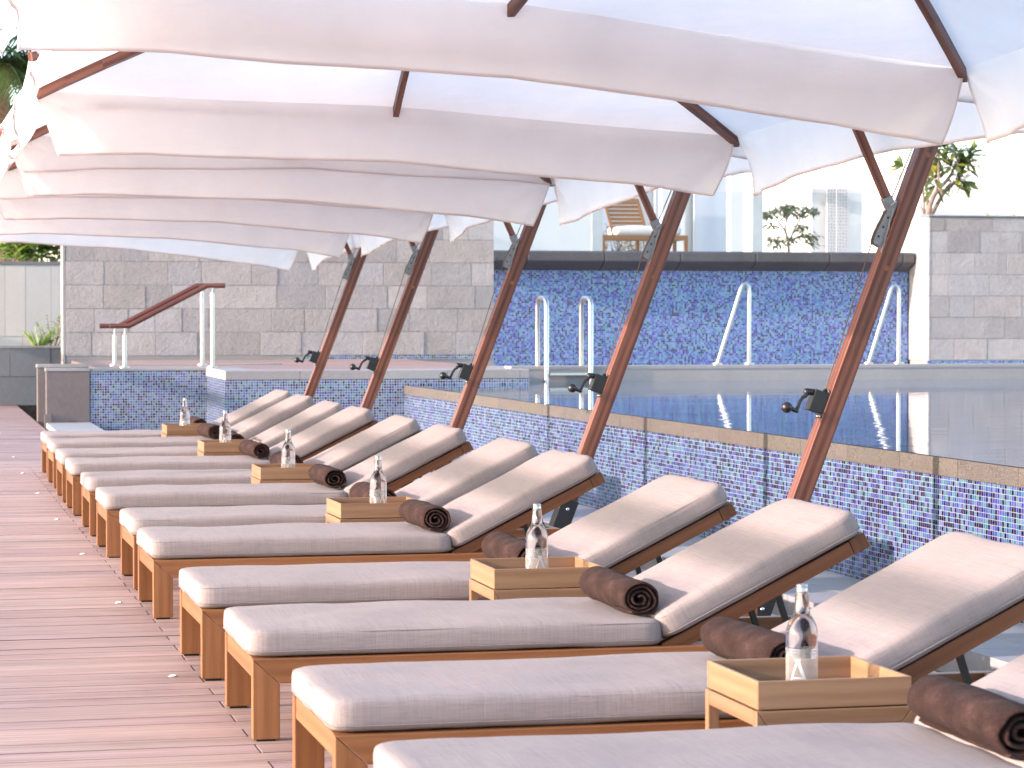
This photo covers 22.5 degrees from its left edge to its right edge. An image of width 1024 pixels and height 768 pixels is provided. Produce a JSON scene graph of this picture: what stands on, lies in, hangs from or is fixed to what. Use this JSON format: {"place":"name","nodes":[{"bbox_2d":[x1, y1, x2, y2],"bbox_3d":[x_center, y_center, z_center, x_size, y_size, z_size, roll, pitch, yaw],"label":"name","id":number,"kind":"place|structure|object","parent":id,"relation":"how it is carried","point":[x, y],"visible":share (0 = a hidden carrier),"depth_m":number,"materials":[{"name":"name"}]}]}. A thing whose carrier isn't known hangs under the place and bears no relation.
{"place":"outdoors","nodes":[
{"label":"outdoors","id":0,"kind":"place"},
{"bbox_2d":[0,0,1023,261],"label":"sky","id":1,"kind":"structure","parent":0,"point":[1012,145],"materials":[{"name":"white"}]},
{"bbox_2d":[493,173,742,251],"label":"pale building","id":2,"kind":"structure","parent":0,"point":[714,223],"depth_m":60.38,"materials":[{"name":"white glass"}]},
{"bbox_2d":[409,379,1023,467],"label":"pool water","id":3,"kind":"structure","parent":0,"point":[980,420],"depth_m":24.18,"materials":[{"name":"blue liquid"}]},
{"bbox_2d":[487,366,1023,381],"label":"pool walkway","id":4,"kind":"structure","parent":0,"point":[717,374],"depth_m":33.95,"materials":[{"name":"stone"}]},
{"bbox_2d":[535,296,592,381],"bbox_3d":[0.679,-0.323,33.439,0.722,1.644,0.605,0,2,-13],"label":"pool ladder","id":5,"kind":"object","parent":4,"relation":"attached to","point":[539,299],"visible":0.78,"depth_m":33.24,"materials":[{"name":"metal"}]},
{"bbox_2d":[712,281,753,364],"bbox_3d":[3.076,-0.841,35.706,0.611,1.172,0.150,0,2,-13],"label":"grab rail","id":6,"kind":"object","parent":4,"relation":"on","point":[732,315],"visible":0.91,"depth_m":35.70,"materials":[{"name":"metal"}]},
{"bbox_2d":[504,363,1023,368],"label":"walkway kerb","id":7,"kind":"structure","parent":4,"relation":"on","point":[777,366],"depth_m":33.89,"materials":[{"name":"stone"}]},
{"bbox_2d":[863,283,903,363],"bbox_3d":[5.242,-0.845,36.218,0.596,1.152,0.150,0,2,-13],"label":"grab rail","id":8,"kind":"object","parent":4,"relation":"on","point":[882,317],"visible":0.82,"depth_m":36.21,"materials":[{"name":"metal"}]},
{"bbox_2d":[743,157,1023,251],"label":"white building","id":9,"kind":"structure","parent":0,"point":[842,201],"depth_m":63.87,"materials":[{"name":"white"}]},
{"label":"court floor","id":10,"kind":"structure","parent":0,"visible":0},
{"bbox_2d":[61,221,493,365],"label":"stone wall","id":11,"kind":"structure","parent":10,"relation":"on","point":[265,313],"depth_m":38.81,"materials":[{"name":"grey stone"}]},
{"bbox_2d":[493,250,913,365],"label":"back wall","id":12,"kind":"structure","parent":10,"relation":"on","point":[801,303],"depth_m":44.38,"materials":[{"name":"blue tile"}]},
{"bbox_2d":[900,215,1023,363],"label":"stone planter","id":13,"kind":"object","parent":10,"relation":"on","point":[965,289],"visible":0.99,"depth_m":44.64,"materials":[{"name":"stone"}]},
{"bbox_2d":[888,140,988,214],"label":"planter tree","id":14,"kind":"object","parent":13,"relation":"on","point":[962,161],"visible":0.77,"depth_m":44.88,"materials":[{"name":"green plant"}]},
{"label":"ground","id":15,"kind":"structure","parent":0,"visible":0},
{"bbox_2d":[0,27,31,260],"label":"palm tree","id":16,"kind":"object","parent":15,"relation":"on","point":[13,68],"visible":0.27,"depth_m":50.42,"materials":[{"name":"green plant"}]},
{"bbox_2d":[0,261,60,345],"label":"garden wall","id":17,"kind":"structure","parent":15,"relation":"on","point":[30,293],"depth_m":42.87,"materials":[{"name":"white concrete"}]},
{"bbox_2d":[0,243,26,260],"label":"garden plant","id":18,"kind":"object","parent":17,"relation":"on","point":[2,245],"visible":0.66,"depth_m":43.40,"materials":[{"name":"green plant"}]},
{"bbox_2d":[0,242,44,260],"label":"garden plant","id":19,"kind":"object","parent":17,"relation":"on","point":[16,250],"visible":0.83,"depth_m":43.36,"materials":[{"name":"green plant"}]},
{"bbox_2d":[6,242,55,261],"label":"garden plant","id":20,"kind":"object","parent":17,"relation":"on","point":[32,246],"visible":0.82,"depth_m":43.38,"materials":[{"name":"green plant"}]},
{"bbox_2d":[22,244,54,261],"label":"garden plant","id":21,"kind":"object","parent":17,"relation":"on","point":[41,258],"visible":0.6,"depth_m":43.52,"materials":[{"name":"green plant"}]},
{"bbox_2d":[29,244,60,261],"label":"garden plant","id":22,"kind":"object","parent":17,"relation":"on","point":[54,249],"visible":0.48,"depth_m":43.45,"materials":[{"name":"green plant"}]},
{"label":"deck substructure","id":23,"kind":"structure","parent":15,"relation":"on","visible":0},
{"bbox_2d":[0,405,934,767],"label":"deck","id":24,"kind":"structure","parent":23,"relation":"on","point":[92,657],"depth_m":10.56,"materials":[{"name":"brown wood"}]},
{"bbox_2d":[0,346,60,421],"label":"planter","id":25,"kind":"object","parent":24,"relation":"on","point":[18,377],"visible":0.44,"depth_m":40.03,"materials":[{"name":"grey concrete"}]},
{"bbox_2d":[21,328,56,345],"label":"agave","id":26,"kind":"object","parent":25,"relation":"on","point":[45,342],"visible":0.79,"depth_m":40.46,"materials":[{"name":"green plant"}]},
{"bbox_2d":[34,313,60,345],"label":"trailing plant","id":27,"kind":"object","parent":25,"relation":"in","point":[57,334],"visible":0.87,"depth_m":40.54,"materials":[{"name":"green plant"}]},
{"bbox_2d":[44,368,90,422],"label":"stair parapet","id":28,"kind":"structure","parent":24,"relation":"on","point":[67,394],"depth_m":32.69,"materials":[{"name":"grey paint"}]},
{"bbox_2d":[46,422,104,430],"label":"basin kerb","id":29,"kind":"structure","parent":24,"relation":"on","point":[75,426],"depth_m":31.51,"materials":[{"name":"white stone"}]},
{"bbox_2d":[44,414,50,428],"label":"corner block","id":30,"kind":"structure","parent":29,"relation":"on","point":[47,418],"depth_m":32.55,"materials":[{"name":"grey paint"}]},
{"bbox_2d":[36,363,281,427],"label":"stair parapet","id":31,"kind":"structure","parent":24,"relation":"on","point":[41,411],"depth_m":34.30,"materials":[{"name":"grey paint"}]},
{"bbox_2d":[40,389,291,476],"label":"sun lounger","id":32,"kind":"object","parent":24,"relation":"on","point":[261,404],"visible":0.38,"depth_m":22.98,"materials":[{"name":"fabric"}]},
{"bbox_2d":[190,416,206,422],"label":"rolled towel","id":33,"kind":"object","parent":32,"relation":"on","point":[194,419],"visible":0.41,"depth_m":22.94,"materials":[{"name":"brown fabric"}]},
{"bbox_2d":[46,394,314,487],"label":"sun lounger","id":34,"kind":"object","parent":24,"relation":"on","point":[272,416],"visible":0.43,"depth_m":21.60,"materials":[{"name":"fabric"}]},
{"bbox_2d":[197,423,219,438],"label":"rolled towel","id":35,"kind":"object","parent":34,"relation":"on","point":[210,430],"visible":0.97,"depth_m":21.60,"materials":[{"name":"brown fabric"}]},
{"bbox_2d":[161,423,211,436],"bbox_3d":[-2.827,0.589,22.511,0.445,0.470,0.445,0,2,-13],"label":"tray table","id":36,"kind":"object","parent":24,"relation":"on","point":[173,430],"visible":0.31,"depth_m":22.29,"materials":[{"name":"brown wood"}]},
{"bbox_2d":[180,398,189,425],"bbox_3d":[-2.866,0.270,22.505,0.090,0.292,0.090,0,2,-13],"label":"water bottle","id":37,"kind":"object","parent":36,"relation":"on","point":[184,415],"visible":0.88,"depth_m":22.47,"materials":[{"name":"glass"}]},
{"bbox_2d":[0,234,402,398],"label":"cantilever umbrella","id":38,"kind":"object","parent":24,"relation":"on","point":[282,259],"visible":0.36,"depth_m":25.30,"materials":[{"name":"white fabric"}]},
{"bbox_2d":[55,400,359,502],"bbox_3d":[-2.408,0.516,20.238,2.314,0.742,0.800,0,2,-13],"label":"sun lounger","id":39,"kind":"object","parent":24,"relation":"on","point":[307,418],"visible":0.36,"depth_m":20.04,"materials":[{"name":"fabric"}]},
{"bbox_2d":[231,430,244,438],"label":"rolled towel","id":40,"kind":"object","parent":39,"relation":"on","point":[235,435],"visible":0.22,"depth_m":20.00,"materials":[{"name":"brown fabric"}]},
{"bbox_2d":[65,406,377,515],"bbox_3d":[-2.106,0.550,18.942,2.314,0.745,0.800,0,2,-13],"label":"sun lounger","id":41,"kind":"object","parent":24,"relation":"on","point":[342,425],"visible":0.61,"depth_m":18.71,"materials":[{"name":"fabric"}]},
{"bbox_2d":[238,439,269,457],"bbox_3d":[-1.900,0.479,18.935,0.144,0.120,0.586,5,0,-17],"label":"rolled towel","id":42,"kind":"object","parent":41,"relation":"on","point":[252,448],"visible":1,"depth_m":18.70,"materials":[{"name":"brown fabric"}]},
{"bbox_2d":[0,162,447,409],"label":"cantilever umbrella","id":43,"kind":"object","parent":24,"relation":"on","point":[320,243],"visible":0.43,"depth_m":22.16,"materials":[{"name":"white fabric"}]},
{"bbox_2d":[197,439,261,455],"bbox_3d":[-2.157,0.669,19.622,0.445,0.470,0.445,0,2,-13],"label":"tray table","id":44,"kind":"object","parent":24,"relation":"on","point":[211,448],"visible":0.45,"depth_m":19.39,"materials":[{"name":"brown wood"}]},
{"bbox_2d":[219,411,230,441],"bbox_3d":[-2.190,0.350,19.619,0.090,0.292,0.090,0,2,-13],"label":"water bottle","id":45,"kind":"object","parent":44,"relation":"on","point":[225,431],"visible":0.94,"depth_m":19.59,"materials":[{"name":"glass"}]},
{"bbox_2d":[80,415,421,536],"bbox_3d":[-1.709,0.598,17.260,2.314,0.744,0.800,0,2,-13],"label":"sun lounger","id":46,"kind":"object","parent":24,"relation":"on","point":[360,447],"visible":0.5,"depth_m":17.05,"materials":[{"name":"fabric"}]},
{"bbox_2d":[269,451,302,463],"bbox_3d":[-1.513,0.524,17.267,0.157,0.131,0.592,-17,6,-13],"label":"rolled towel","id":47,"kind":"object","parent":46,"relation":"on","point":[275,458],"visible":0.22,"depth_m":17.24,"materials":[{"name":"brown fabric"}]},
{"bbox_2d":[0,130,556,471],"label":"cantilever umbrella","id":48,"kind":"object","parent":24,"relation":"on","point":[39,154],"visible":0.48,"depth_m":18.99,"materials":[{"name":"white fabric"}]},
{"bbox_2d":[95,424,472,557],"bbox_3d":[-1.372,0.639,15.799,2.314,0.744,0.800,0,2,-13],"label":"sun lounger","id":49,"kind":"object","parent":24,"relation":"on","point":[418,455],"visible":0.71,"depth_m":15.56,"materials":[{"name":"fabric"}]},
{"bbox_2d":[308,464,346,487],"bbox_3d":[-1.139,0.567,15.814,0.152,0.128,0.600,-1,2,-14],"label":"rolled towel","id":50,"kind":"object","parent":49,"relation":"on","point":[327,476],"visible":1,"depth_m":15.58,"materials":[{"name":"brown fabric"}]},
{"bbox_2d":[251,463,318,483],"bbox_3d":[-1.423,0.757,16.473,0.445,0.470,0.445,0,2,-13],"label":"tray table","id":51,"kind":"object","parent":24,"relation":"on","point":[273,473],"visible":0.38,"depth_m":16.25,"materials":[{"name":"brown wood"}]},
{"bbox_2d":[281,429,294,467],"bbox_3d":[-1.435,0.438,16.475,0.090,0.292,0.090,0,2,-13],"label":"water bottle","id":52,"kind":"object","parent":51,"relation":"on","point":[288,454],"visible":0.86,"depth_m":16.44,"materials":[{"name":"glass"}]},
{"bbox_2d":[119,438,559,589],"bbox_3d":[-0.953,0.689,14.040,2.314,0.742,0.800,0,2,-13],"label":"sun lounger","id":53,"kind":"object","parent":24,"relation":"on","point":[467,473],"visible":0.46,"depth_m":13.85,"materials":[{"name":"fabric"}]},
{"bbox_2d":[349,481,396,496],"bbox_3d":[-0.763,0.613,14.060,0.156,0.129,0.599,-13,5,-15],"label":"rolled towel","id":54,"kind":"object","parent":53,"relation":"on","point":[360,489],"visible":0.3,"depth_m":14.07,"materials":[{"name":"brown fabric"}]},
{"bbox_2d":[326,497,412,522],"bbox_3d":[-0.717,0.842,13.432,0.445,0.470,0.445,0,2,-14],"label":"tray table","id":55,"kind":"object","parent":24,"relation":"on","point":[353,509],"visible":0.44,"depth_m":13.22,"materials":[{"name":"brown wood"}]},
{"bbox_2d":[370,456,386,502],"bbox_3d":[-0.700,0.522,13.438,0.090,0.292,0.090,0,2,-13],"label":"water bottle","id":56,"kind":"object","parent":55,"relation":"on","point":[378,487],"visible":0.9,"depth_m":13.41,"materials":[{"name":"glass"}]},
{"bbox_2d":[136,449,605,618],"bbox_3d":[-0.674,0.721,12.771,2.314,0.747,0.800,0,2,-14],"label":"sun lounger","id":57,"kind":"object","parent":24,"relation":"on","point":[550,480],"visible":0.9,"depth_m":12.48,"materials":[{"name":"fabric"}]},
{"bbox_2d":[399,499,450,531],"bbox_3d":[-0.436,0.649,12.760,0.153,0.132,0.589,2,1,-14],"label":"rolled towel","id":58,"kind":"object","parent":57,"relation":"on","point":[425,515],"visible":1,"depth_m":12.52,"materials":[{"name":"brown fabric"}]},
{"bbox_2d":[0,50,750,528],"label":"cantilever umbrella","id":59,"kind":"object","parent":24,"relation":"on","point":[514,202],"visible":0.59,"depth_m":16.26,"materials":[{"name":"white fabric"}]},
{"bbox_2d":[178,474,756,680],"bbox_3d":[-0.202,0.780,10.752,2.314,0.743,0.800,0,2,-14],"label":"sun lounger","id":60,"kind":"object","parent":24,"relation":"on","point":[635,530],"visible":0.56,"depth_m":10.55,"materials":[{"name":"fabric"}]},
{"bbox_2d":[481,531,548,557],"bbox_3d":[0.009,0.706,10.775,0.150,0.134,0.598,-2,2,-16],"label":"rolled towel","id":61,"kind":"object","parent":60,"relation":"on","point":[497,544],"visible":0.59,"depth_m":10.75,"materials":[{"name":"brown fabric"}]},
{"bbox_2d":[0,0,1023,144],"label":"cantilever umbrella","id":62,"kind":"object","parent":24,"relation":"on","point":[741,55],"visible":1,"depth_m":10.12,"materials":[{"name":"white fabric"}]},
{"bbox_2d":[7,5,1023,615],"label":"cantilever umbrella","id":63,"kind":"object","parent":24,"relation":"on","point":[209,107],"visible":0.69,"depth_m":13.10,"materials":[{"name":"white fabric"}]},
{"bbox_2d":[469,556,602,600],"bbox_3d":[0.096,0.935,10.072,0.445,0.470,0.445,0,2,-13],"label":"tray table","id":64,"kind":"object","parent":24,"relation":"on","point":[501,578],"visible":0.59,"depth_m":9.87,"materials":[{"name":"brown wood"}]},
{"bbox_2d":[525,504,547,567],"bbox_3d":[0.098,0.616,10.078,0.090,0.292,0.090,0,2,-13],"label":"water bottle","id":65,"kind":"object","parent":64,"relation":"on","point":[536,556],"visible":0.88,"depth_m":10.05,"materials":[{"name":"glass"}]},
{"bbox_2d":[223,498,869,741],"bbox_3d":[0.149,0.820,9.306,2.314,0.744,0.800,0,2,-13],"label":"sun lounger","id":66,"kind":"object","parent":24,"relation":"on","point":[749,564],"visible":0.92,"depth_m":9.05,"materials":[{"name":"fabric"}]},
{"bbox_2d":[579,566,658,614],"bbox_3d":[0.387,0.747,9.299,0.155,0.130,0.586,8,0,-14],"label":"rolled towel","id":67,"kind":"object","parent":66,"relation":"on","point":[614,589],"visible":1,"depth_m":9.11,"materials":[{"name":"brown fabric"}]},
{"bbox_2d":[291,531,1023,767],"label":"sun lounger","id":68,"kind":"object","parent":24,"relation":"on","point":[930,607],"visible":0.71,"depth_m":7.53,"materials":[{"name":"fabric"}]},
{"bbox_2d":[700,616,785,659],"bbox_3d":[0.729,0.790,7.746,0.147,0.122,0.592,-13,5,-16],"label":"rolled towel","id":69,"kind":"object","parent":68,"relation":"on","point":[724,637],"visible":0.83,"depth_m":7.71,"materials":[{"name":"brown fabric"}]},
{"bbox_2d":[373,654,1023,767],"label":"sun lounger","id":70,"kind":"object","parent":24,"relation":"on","point":[916,743],"visible":0.91,"depth_m":6.30,"materials":[{"name":"beige fabric"}]},
{"bbox_2d":[907,675,1023,760],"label":"rolled towel","id":71,"kind":"object","parent":70,"relation":"on","point":[982,718],"visible":1,"depth_m":6.25,"materials":[{"name":"brown fabric"}]},
{"bbox_2d":[705,655,912,728],"bbox_3d":[0.814,1.018,7.091,0.445,0.470,0.445,0,2,-14],"label":"tray table","id":72,"kind":"object","parent":24,"relation":"on","point":[840,689],"visible":0.86,"depth_m":6.91,"materials":[{"name":"brown wood"}]},
{"bbox_2d":[785,584,817,679],"bbox_3d":[0.800,0.699,7.091,0.090,0.292,0.090,0,2,-13],"label":"water bottle","id":73,"kind":"object","parent":72,"relation":"on","point":[801,649],"visible":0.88,"depth_m":7.06,"materials":[{"name":"clear glass"}]},
{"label":"terrace","id":74,"kind":"structure","parent":0,"visible":0},
{"bbox_2d":[603,225,627,250],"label":"shrub","id":75,"kind":"object","parent":74,"relation":"on","point":[607,245],"visible":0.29,"depth_m":49.27,"materials":[{"name":"grey plant"}]},
{"bbox_2d":[615,241,644,250],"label":"shrub","id":76,"kind":"object","parent":74,"relation":"on","point":[631,247],"visible":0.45,"depth_m":49.27,"materials":[{"name":"grey plant"}]},
{"bbox_2d":[603,199,687,250],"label":"terrace lounger","id":77,"kind":"object","parent":74,"relation":"on","point":[621,216],"visible":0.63,"depth_m":48.03,"materials":[{"name":"brown wood"}]},
{"bbox_2d":[591,192,866,251],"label":"glass balustrade","id":78,"kind":"object","parent":74,"relation":"on","point":[756,226],"visible":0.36,"depth_m":46.36,"materials":[{"name":"clear glass"}]},
{"bbox_2d":[748,203,824,251],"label":"feathery tree","id":79,"kind":"object","parent":74,"relation":"on","point":[787,211],"visible":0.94,"depth_m":49.40,"materials":[{"name":"green plant"}]},
{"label":"basin floor","id":80,"kind":"structure","parent":0,"visible":0},
{"bbox_2d":[90,367,528,456],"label":"plunge pool wall","id":81,"kind":"structure","parent":80,"relation":"on","point":[149,398],"depth_m":32.01,"materials":[{"name":"blue tile"}]},
{"bbox_2d":[110,283,224,367],"bbox_3d":[-4.430,-0.736,33.060,1.479,1.130,0.149,0,2,-13],"label":"stair handrail","id":82,"kind":"object","parent":81,"relation":"on","point":[169,305],"visible":0.9,"depth_m":33.07,"materials":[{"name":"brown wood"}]},
{"bbox_2d":[71,359,506,369],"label":"raised deck","id":83,"kind":"structure","parent":81,"relation":"on","point":[336,364],"depth_m":35.18,"materials":[{"name":"grey stone"}]},
{"bbox_2d":[99,283,207,365],"bbox_3d":[-4.742,-0.779,34.373,1.536,1.144,0.149,0,2,-13],"label":"stair handrail","id":84,"kind":"object","parent":83,"relation":"on","point":[160,304],"visible":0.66,"depth_m":34.40,"materials":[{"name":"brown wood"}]},
{"bbox_2d":[404,385,1023,622],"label":"pool wall","id":85,"kind":"structure","parent":80,"relation":"on","point":[899,505],"depth_m":18.87,"materials":[{"name":"blue tile"}]},
{"bbox_2d":[415,472,1023,671],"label":"pool ledge","id":86,"kind":"object","parent":80,"relation":"on","point":[998,651],"visible":0.03,"depth_m":15.97,"materials":[{"name":"grey stone"}]}
]}

